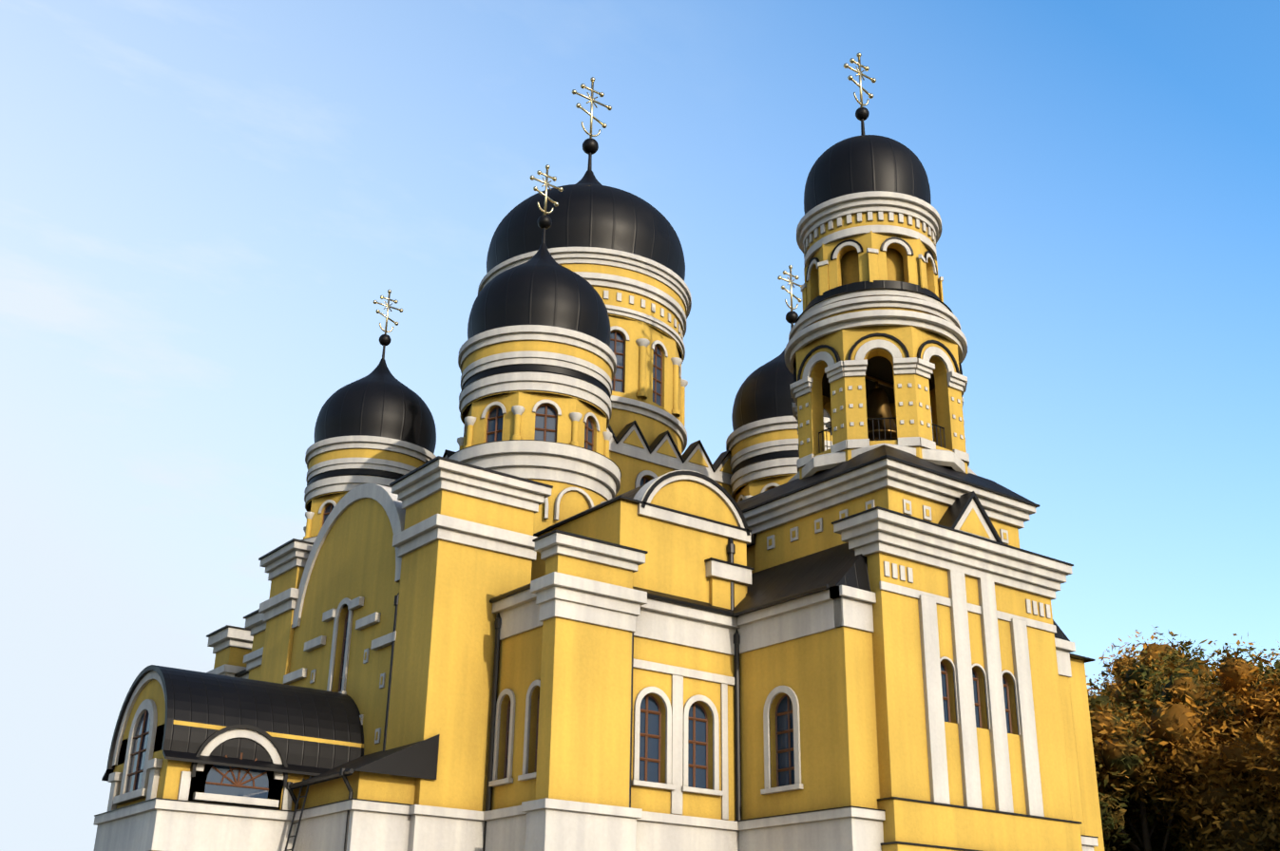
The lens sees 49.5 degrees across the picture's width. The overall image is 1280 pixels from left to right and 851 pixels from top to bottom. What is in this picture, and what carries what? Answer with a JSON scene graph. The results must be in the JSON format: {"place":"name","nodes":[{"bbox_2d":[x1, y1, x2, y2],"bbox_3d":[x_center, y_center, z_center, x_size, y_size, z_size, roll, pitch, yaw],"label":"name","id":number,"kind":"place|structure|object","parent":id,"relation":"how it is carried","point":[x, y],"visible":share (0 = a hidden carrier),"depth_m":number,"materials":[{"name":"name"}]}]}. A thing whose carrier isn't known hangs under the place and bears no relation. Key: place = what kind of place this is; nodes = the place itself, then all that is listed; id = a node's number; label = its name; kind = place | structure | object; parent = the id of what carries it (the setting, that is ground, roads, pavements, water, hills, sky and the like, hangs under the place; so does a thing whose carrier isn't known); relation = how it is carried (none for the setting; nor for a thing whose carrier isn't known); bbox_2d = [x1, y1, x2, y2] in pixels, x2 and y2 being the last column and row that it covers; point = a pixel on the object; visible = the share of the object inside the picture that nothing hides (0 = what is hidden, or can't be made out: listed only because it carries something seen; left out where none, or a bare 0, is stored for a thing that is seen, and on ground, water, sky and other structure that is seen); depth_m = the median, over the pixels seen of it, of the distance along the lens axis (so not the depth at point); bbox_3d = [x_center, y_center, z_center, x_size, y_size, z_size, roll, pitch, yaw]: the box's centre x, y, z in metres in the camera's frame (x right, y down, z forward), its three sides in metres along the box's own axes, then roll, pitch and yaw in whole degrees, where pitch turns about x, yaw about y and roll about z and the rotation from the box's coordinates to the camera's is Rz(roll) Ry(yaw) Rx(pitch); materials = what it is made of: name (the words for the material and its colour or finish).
{"place":"outdoors","nodes":[
{"label":"outdoors","id":0,"kind":"place"},
{"bbox_2d":[0,0,1279,850],"label":"sky","id":1,"kind":"structure","parent":0,"point":[206,206],"materials":[{"name":"blue"}]},
{"bbox_2d":[821,356,935,403],"bbox_3d":[1.034,7.285,55.633,18.000,27.200,31.570,17,-27,-33],"label":"dark church interior","id":2,"kind":"object","parent":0,"point":[880,368],"depth_m":48.82,"materials":[{"name":"black"}]},
{"bbox_2d":[1085,627,1279,850],"bbox_3d":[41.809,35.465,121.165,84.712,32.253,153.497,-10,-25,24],"label":"tree","id":3,"kind":"object","parent":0,"point":[1209,752],"depth_m":61.20,"materials":[{"name":"plant"}]},
{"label":"terrace","id":4,"kind":"structure","parent":0,"visible":0},
{"bbox_2d":[107,230,1104,850],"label":"church walls","id":5,"kind":"structure","parent":4,"relation":"on","point":[862,714],"depth_m":41.91,"materials":[{"name":"yellow paint"}]},
{"bbox_2d":[127,331,1012,790],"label":"window frames","id":6,"kind":"structure","parent":5,"relation":"in","point":[646,712],"depth_m":41.48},
{"bbox_2d":[126,332,1010,799],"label":"window panes","id":7,"kind":"structure","parent":6,"relation":"in","point":[214,775],"depth_m":41.36,"materials":[{"name":"black glass"}]},
{"bbox_2d":[93,210,1098,850],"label":"white trim","id":8,"kind":"structure","parent":5,"relation":"attached to","point":[534,825],"depth_m":41.52,"materials":[{"name":"white paint"}]},
{"bbox_2d":[94,236,1098,838],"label":"black church roofs","id":9,"kind":"structure","parent":5,"relation":"on","point":[263,708],"depth_m":42.25,"materials":[{"name":"black metal"}]},
{"bbox_2d":[303,211,935,539],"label":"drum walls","id":10,"kind":"structure","parent":5,"relation":"on","point":[572,504],"depth_m":54.02,"materials":[{"name":"paint"}]},
{"bbox_2d":[301,106,953,540],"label":"domes","id":11,"kind":"structure","parent":10,"relation":"on","point":[543,287],"depth_m":61.29,"materials":[{"name":"black metal"}]},
{"bbox_2d":[373,52,876,334],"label":"crosses","id":12,"kind":"object","parent":11,"relation":"on","point":[609,107],"visible":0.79,"depth_m":65.28,"materials":[{"name":"metal"}]},
{"bbox_2d":[302,191,975,542],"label":"drum moldings","id":13,"kind":"structure","parent":5,"relation":"attached to","point":[572,465],"depth_m":51.71,"materials":[{"name":"white paint"}]},
{"bbox_2d":[284,417,1081,850],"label":"church ironwork","id":14,"kind":"object","parent":5,"relation":"attached to","point":[731,552],"visible":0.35,"depth_m":41.51,"materials":[{"name":"black metal"}]},
{"bbox_2d":[864,374,897,440],"bbox_3d":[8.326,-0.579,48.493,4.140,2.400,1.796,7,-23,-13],"label":"bell","id":15,"kind":"object","parent":5,"relation":"attached to","point":[877,404],"visible":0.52,"depth_m":48.04,"materials":[{"name":"brown metal"}]}
]}

